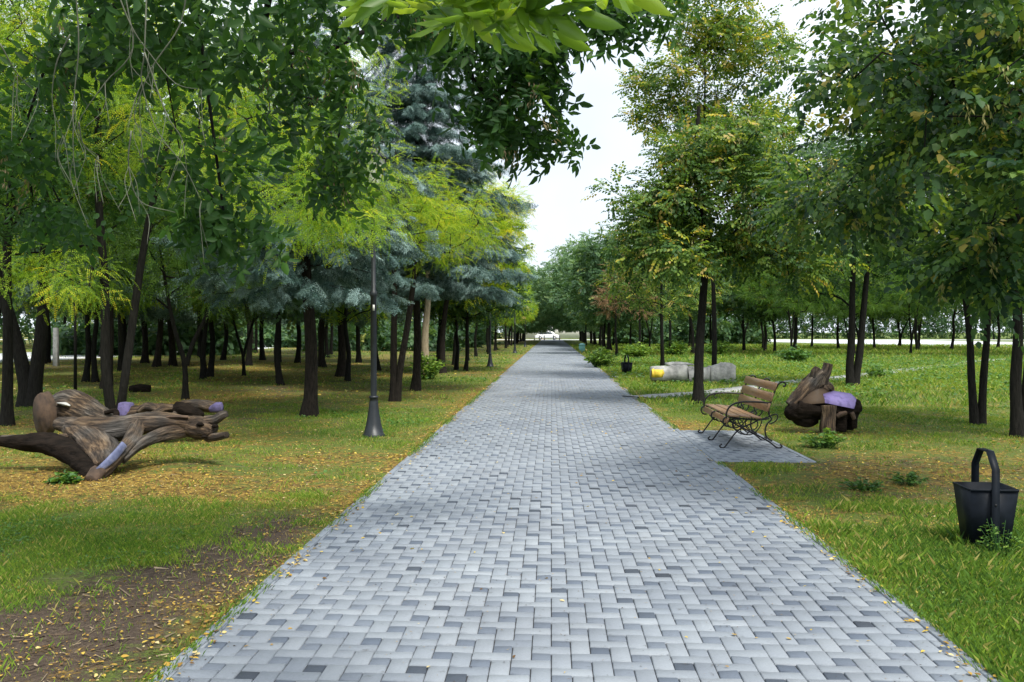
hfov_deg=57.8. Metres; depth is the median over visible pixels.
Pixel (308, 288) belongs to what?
blue spruce
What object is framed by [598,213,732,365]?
broadleaf tree
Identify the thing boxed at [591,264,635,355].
dry tree
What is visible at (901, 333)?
forked tree
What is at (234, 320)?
forked tree
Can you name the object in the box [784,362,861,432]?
stump sculpture
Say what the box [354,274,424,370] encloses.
broadleaf tree
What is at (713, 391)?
side path
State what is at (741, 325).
forked tree
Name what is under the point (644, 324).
poplar tree
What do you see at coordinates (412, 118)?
blue spruce
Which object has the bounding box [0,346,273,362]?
road
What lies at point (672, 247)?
linden tree
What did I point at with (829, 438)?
leafy plant
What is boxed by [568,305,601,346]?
broadleaf tree
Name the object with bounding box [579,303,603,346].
broadleaf tree
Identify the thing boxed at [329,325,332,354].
broadleaf tree
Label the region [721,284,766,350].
broadleaf tree
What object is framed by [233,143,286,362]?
broadleaf tree
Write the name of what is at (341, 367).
pine tree
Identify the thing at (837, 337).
broadleaf tree
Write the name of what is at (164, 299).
broadleaf tree
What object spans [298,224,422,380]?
locust tree
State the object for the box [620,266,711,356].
broadleaf tree
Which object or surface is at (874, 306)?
forked tree
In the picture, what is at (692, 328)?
broadleaf tree
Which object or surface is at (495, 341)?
broadleaf tree
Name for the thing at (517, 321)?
broadleaf tree
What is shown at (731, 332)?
distant wood
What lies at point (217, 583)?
ground debris
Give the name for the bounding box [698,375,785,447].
park bench
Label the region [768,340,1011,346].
road
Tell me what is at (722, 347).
leafy plant
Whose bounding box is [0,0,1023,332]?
sky
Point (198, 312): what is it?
broadleaf tree
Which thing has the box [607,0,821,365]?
tall linden tree
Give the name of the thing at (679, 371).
block bundle
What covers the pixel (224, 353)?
broadleaf tree
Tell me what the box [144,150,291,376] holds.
locust tree
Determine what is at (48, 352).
locust tree
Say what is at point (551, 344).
path
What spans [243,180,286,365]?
locust tree
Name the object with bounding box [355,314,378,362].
broadleaf tree
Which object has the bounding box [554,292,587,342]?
arching tree
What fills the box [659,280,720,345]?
broadleaf tree
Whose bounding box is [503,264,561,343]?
arching tree
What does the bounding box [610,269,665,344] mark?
dry tree
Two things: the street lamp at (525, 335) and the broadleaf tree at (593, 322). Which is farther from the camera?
the street lamp at (525, 335)
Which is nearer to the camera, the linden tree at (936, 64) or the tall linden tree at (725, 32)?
the linden tree at (936, 64)
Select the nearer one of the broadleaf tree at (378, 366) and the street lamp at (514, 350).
the broadleaf tree at (378, 366)
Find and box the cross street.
[0,339,855,339]
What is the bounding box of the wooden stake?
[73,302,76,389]
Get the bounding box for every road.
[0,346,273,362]
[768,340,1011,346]
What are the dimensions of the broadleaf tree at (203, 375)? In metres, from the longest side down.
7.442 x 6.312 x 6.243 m
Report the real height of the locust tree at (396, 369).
6.217 m
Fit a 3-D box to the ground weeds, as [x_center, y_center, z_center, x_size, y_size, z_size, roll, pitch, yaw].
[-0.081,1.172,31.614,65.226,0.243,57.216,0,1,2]
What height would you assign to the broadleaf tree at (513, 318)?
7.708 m
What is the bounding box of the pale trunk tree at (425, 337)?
[421,175,504,368]
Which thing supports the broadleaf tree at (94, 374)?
on the ground at (74, 669)
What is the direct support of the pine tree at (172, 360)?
on the ground at (74, 669)
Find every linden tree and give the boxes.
[581,97,874,403]
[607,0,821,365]
[713,115,941,385]
[741,0,1023,353]
[800,119,1023,425]
[867,1,1023,437]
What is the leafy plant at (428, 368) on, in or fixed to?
on the ground at (74, 669)
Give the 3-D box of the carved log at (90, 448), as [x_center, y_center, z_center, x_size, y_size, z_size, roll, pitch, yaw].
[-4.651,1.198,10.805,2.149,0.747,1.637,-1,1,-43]
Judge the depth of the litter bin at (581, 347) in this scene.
70.91 m
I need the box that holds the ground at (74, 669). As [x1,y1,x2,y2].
[0,333,1023,681]
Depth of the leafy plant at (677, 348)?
58.55 m
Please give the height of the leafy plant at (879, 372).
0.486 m
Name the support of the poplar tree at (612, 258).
on the ground at (74, 669)
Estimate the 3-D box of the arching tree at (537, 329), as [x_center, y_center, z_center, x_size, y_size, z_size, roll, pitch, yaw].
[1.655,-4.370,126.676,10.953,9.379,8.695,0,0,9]
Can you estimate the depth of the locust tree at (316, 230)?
13.56 m
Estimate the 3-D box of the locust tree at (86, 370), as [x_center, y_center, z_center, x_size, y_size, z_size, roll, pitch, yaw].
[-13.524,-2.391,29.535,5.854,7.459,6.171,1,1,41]
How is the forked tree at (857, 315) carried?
on the ground at (74, 669)
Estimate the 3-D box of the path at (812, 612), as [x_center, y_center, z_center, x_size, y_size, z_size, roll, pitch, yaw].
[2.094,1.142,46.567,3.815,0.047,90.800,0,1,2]
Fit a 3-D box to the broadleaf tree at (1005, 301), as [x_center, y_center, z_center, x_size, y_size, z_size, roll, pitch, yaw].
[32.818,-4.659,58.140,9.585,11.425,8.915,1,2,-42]
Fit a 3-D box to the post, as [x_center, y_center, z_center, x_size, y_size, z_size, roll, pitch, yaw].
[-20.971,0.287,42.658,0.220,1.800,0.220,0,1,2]
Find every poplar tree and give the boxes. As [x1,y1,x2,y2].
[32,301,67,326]
[562,228,598,346]
[601,220,622,345]
[632,314,656,343]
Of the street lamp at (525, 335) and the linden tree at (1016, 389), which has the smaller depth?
the linden tree at (1016, 389)
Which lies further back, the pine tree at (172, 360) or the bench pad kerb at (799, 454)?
the pine tree at (172, 360)
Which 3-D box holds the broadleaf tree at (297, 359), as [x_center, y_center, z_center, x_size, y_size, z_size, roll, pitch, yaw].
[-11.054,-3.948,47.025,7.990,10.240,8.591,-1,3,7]
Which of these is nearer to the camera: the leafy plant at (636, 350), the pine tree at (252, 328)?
the leafy plant at (636, 350)
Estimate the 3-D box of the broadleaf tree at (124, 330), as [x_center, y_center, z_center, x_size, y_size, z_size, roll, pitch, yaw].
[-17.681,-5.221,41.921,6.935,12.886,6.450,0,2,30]
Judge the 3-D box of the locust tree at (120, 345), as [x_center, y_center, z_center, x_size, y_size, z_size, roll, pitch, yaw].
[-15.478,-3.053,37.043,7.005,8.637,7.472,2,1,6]
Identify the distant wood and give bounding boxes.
[0,304,1023,355]
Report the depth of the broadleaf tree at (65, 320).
97.05 m
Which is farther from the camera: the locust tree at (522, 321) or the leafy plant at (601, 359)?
the locust tree at (522, 321)
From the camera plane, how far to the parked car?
175.53 m
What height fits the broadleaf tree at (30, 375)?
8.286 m
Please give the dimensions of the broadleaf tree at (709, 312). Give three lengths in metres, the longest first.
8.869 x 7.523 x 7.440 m
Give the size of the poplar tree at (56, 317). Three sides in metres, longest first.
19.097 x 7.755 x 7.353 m
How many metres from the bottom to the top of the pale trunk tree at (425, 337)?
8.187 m
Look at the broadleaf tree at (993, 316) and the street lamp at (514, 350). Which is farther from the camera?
the broadleaf tree at (993, 316)
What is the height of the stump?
0.300 m
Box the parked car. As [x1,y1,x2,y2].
[535,331,558,339]
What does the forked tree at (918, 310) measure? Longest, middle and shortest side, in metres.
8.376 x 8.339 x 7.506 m
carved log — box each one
[0,411,229,480]
[33,389,119,432]
[118,399,223,416]
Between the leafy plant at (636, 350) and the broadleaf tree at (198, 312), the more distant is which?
the leafy plant at (636, 350)
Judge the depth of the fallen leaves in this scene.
9.48 m
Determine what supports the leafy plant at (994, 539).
on the ground at (74, 669)
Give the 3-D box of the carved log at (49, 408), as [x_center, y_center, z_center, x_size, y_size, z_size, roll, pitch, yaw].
[-5.983,1.004,12.961,1.211,0.651,0.706,0,1,2]
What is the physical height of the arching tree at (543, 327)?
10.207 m
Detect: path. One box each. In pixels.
[164,348,989,681]
[533,340,571,347]
[626,359,1004,397]
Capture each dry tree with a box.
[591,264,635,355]
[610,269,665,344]
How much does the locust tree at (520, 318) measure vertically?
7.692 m
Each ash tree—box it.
[0,0,176,425]
[0,0,700,289]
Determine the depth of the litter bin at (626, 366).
33.99 m
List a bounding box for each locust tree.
[0,0,429,408]
[0,157,179,381]
[31,292,73,362]
[114,270,187,371]
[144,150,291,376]
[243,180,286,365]
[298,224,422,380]
[339,129,521,401]
[398,273,504,368]
[420,149,537,372]
[451,232,519,364]
[465,243,515,360]
[470,302,519,356]
[483,260,535,353]
[486,258,534,351]
[497,282,537,347]
[508,282,539,345]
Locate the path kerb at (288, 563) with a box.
[148,341,999,681]
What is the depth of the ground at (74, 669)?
10.38 m
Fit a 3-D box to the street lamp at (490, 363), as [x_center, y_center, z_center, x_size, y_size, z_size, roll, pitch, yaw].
[-0.982,-1.077,41.603,0.425,4.530,0.425,0,1,-32]
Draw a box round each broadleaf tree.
[0,2,201,407]
[0,98,67,319]
[0,153,188,381]
[1,233,91,363]
[61,298,100,356]
[63,310,81,333]
[72,140,134,352]
[120,20,256,371]
[122,167,263,378]
[180,130,357,384]
[220,305,227,359]
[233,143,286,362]
[238,303,265,359]
[238,306,257,352]
[241,303,300,362]
[324,323,329,357]
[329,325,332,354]
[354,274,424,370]
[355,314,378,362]
[420,218,534,370]
[421,241,525,369]
[478,265,532,350]
[481,286,534,349]
[500,292,536,346]
[552,224,652,353]
[563,265,631,348]
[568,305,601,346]
[570,261,642,349]
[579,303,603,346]
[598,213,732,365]
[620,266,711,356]
[622,312,657,345]
[649,219,744,353]
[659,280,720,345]
[679,288,736,344]
[692,240,783,350]
[721,263,811,352]
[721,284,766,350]
[727,305,780,347]
[740,223,849,349]
[799,305,839,346]
[811,252,869,347]
[838,257,915,347]
[863,239,962,349]
[879,312,913,345]
[935,280,979,348]
[960,295,1023,347]
[970,221,1023,314]
[978,312,1012,339]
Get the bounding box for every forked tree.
[59,112,293,399]
[163,258,292,375]
[633,274,684,348]
[718,310,748,335]
[733,239,846,351]
[800,247,910,353]
[808,261,886,344]
[864,238,969,354]
[884,309,925,345]
[895,244,958,346]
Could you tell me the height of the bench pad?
0.041 m
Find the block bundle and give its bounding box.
[650,362,735,383]
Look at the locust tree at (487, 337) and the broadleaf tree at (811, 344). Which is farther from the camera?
the broadleaf tree at (811, 344)
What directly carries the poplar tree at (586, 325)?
on the ground at (74, 669)
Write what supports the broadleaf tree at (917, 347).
on the ground at (74, 669)
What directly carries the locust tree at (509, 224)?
on the ground at (74, 669)
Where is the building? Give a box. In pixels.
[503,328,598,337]
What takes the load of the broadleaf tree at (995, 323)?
on the ground at (74, 669)
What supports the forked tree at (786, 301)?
on the ground at (74, 669)
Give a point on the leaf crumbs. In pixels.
(564, 564)
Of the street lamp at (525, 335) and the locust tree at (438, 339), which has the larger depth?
the street lamp at (525, 335)
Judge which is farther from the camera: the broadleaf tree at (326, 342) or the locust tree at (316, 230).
the broadleaf tree at (326, 342)
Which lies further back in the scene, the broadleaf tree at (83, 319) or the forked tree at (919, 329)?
the forked tree at (919, 329)
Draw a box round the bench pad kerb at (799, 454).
[728,433,815,462]
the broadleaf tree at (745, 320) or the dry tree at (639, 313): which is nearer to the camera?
the dry tree at (639, 313)
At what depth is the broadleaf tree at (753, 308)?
68.25 m
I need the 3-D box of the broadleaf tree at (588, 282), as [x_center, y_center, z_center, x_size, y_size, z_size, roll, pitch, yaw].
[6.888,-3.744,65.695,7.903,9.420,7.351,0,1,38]
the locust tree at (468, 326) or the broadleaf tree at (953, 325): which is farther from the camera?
the broadleaf tree at (953, 325)
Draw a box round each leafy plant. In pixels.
[42,469,83,484]
[409,350,445,378]
[584,347,619,366]
[618,341,652,357]
[652,339,691,355]
[704,340,735,355]
[774,344,814,361]
[798,427,846,447]
[838,476,883,492]
[862,365,889,376]
[888,471,929,486]
[976,519,1023,554]
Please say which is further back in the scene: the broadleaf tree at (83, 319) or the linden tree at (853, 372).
the broadleaf tree at (83, 319)
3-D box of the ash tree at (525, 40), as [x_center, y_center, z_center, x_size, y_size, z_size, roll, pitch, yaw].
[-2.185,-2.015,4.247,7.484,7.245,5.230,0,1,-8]
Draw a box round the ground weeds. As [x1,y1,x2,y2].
[0,353,1023,681]
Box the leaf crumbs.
[178,397,975,681]
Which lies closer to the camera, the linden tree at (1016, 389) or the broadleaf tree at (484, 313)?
the linden tree at (1016, 389)
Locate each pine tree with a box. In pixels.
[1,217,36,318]
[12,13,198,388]
[78,308,195,362]
[91,300,229,366]
[114,302,230,365]
[234,307,267,349]
[252,132,424,376]
[264,311,370,366]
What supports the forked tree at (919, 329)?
on the ground at (74, 669)
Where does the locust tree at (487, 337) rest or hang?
on the ground at (74, 669)
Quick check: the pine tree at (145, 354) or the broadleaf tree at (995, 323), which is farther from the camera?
the broadleaf tree at (995, 323)
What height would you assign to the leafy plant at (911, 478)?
0.180 m
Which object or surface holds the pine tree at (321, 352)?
on the ground at (74, 669)
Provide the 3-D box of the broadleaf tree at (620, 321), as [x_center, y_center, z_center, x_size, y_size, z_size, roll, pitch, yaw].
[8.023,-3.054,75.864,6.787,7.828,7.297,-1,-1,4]
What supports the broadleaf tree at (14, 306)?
on the ground at (74, 669)
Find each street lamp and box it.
[360,140,387,437]
[486,305,493,366]
[513,312,516,352]
[524,314,525,346]
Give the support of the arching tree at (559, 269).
on the ground at (74, 669)
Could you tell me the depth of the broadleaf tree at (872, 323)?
85.14 m
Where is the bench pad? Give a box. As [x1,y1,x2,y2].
[680,430,807,461]
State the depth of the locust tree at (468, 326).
51.03 m
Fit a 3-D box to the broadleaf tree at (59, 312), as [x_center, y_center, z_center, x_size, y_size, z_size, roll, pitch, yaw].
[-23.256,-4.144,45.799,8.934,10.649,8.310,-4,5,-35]
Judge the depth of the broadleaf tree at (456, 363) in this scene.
38.35 m
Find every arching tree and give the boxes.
[493,261,557,344]
[498,291,557,333]
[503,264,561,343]
[506,263,558,343]
[534,234,598,344]
[547,257,597,343]
[551,251,597,343]
[551,324,581,340]
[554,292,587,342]
[565,262,629,344]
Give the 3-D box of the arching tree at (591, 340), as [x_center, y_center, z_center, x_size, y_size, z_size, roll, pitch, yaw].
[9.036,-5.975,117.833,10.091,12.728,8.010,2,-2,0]
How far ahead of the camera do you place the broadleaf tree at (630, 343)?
95.63 m
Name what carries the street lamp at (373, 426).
on the ground at (74, 669)
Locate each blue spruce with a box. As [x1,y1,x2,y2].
[149,0,451,416]
[295,9,538,390]
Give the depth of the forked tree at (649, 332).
75.56 m
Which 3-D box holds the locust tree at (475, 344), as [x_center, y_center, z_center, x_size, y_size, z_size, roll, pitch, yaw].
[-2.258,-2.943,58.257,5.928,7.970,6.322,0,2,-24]
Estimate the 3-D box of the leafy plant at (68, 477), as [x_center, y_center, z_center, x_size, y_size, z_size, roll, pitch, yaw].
[-4.726,1.444,9.815,0.423,0.176,0.349,0,1,2]
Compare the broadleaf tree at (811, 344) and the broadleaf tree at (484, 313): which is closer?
the broadleaf tree at (484, 313)
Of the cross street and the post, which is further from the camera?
the cross street
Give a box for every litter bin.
[579,343,584,351]
[621,355,632,374]
[953,448,1019,547]
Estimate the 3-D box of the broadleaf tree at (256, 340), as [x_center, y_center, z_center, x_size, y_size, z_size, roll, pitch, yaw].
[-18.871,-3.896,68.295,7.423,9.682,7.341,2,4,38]
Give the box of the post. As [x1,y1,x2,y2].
[53,328,58,365]
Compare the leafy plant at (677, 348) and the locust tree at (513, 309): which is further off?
the locust tree at (513, 309)
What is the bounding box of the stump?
[128,384,150,391]
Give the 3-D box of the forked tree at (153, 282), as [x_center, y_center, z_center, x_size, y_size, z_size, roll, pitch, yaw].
[-7.830,-1.973,22.085,5.855,6.750,6.350,0,1,27]
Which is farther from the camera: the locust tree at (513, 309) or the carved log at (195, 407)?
the locust tree at (513, 309)
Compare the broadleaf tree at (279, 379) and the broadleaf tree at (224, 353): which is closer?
the broadleaf tree at (279, 379)
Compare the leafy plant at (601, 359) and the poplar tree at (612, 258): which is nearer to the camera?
the leafy plant at (601, 359)
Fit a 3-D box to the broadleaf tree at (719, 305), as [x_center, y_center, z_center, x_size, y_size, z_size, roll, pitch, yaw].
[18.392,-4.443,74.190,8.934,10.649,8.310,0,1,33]
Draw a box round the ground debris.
[0,451,1023,681]
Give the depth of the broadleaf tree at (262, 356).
51.72 m
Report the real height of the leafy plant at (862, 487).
0.180 m
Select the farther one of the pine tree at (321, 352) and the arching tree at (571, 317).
the arching tree at (571, 317)
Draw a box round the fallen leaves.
[0,357,1023,681]
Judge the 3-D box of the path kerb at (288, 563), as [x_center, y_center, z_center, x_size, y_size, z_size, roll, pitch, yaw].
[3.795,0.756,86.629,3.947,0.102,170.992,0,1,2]
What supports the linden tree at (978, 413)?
on the ground at (74, 669)
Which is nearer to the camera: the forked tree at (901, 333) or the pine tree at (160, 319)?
the pine tree at (160, 319)
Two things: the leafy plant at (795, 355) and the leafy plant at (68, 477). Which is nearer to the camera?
the leafy plant at (68, 477)
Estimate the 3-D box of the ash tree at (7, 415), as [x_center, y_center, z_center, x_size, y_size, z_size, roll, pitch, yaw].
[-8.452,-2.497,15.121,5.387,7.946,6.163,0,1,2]
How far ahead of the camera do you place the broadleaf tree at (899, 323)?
94.64 m
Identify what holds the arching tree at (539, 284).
on the ground at (74, 669)
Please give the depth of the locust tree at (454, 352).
44.15 m
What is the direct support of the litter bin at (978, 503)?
on the ground at (74, 669)
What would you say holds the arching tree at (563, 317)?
on the ground at (74, 669)

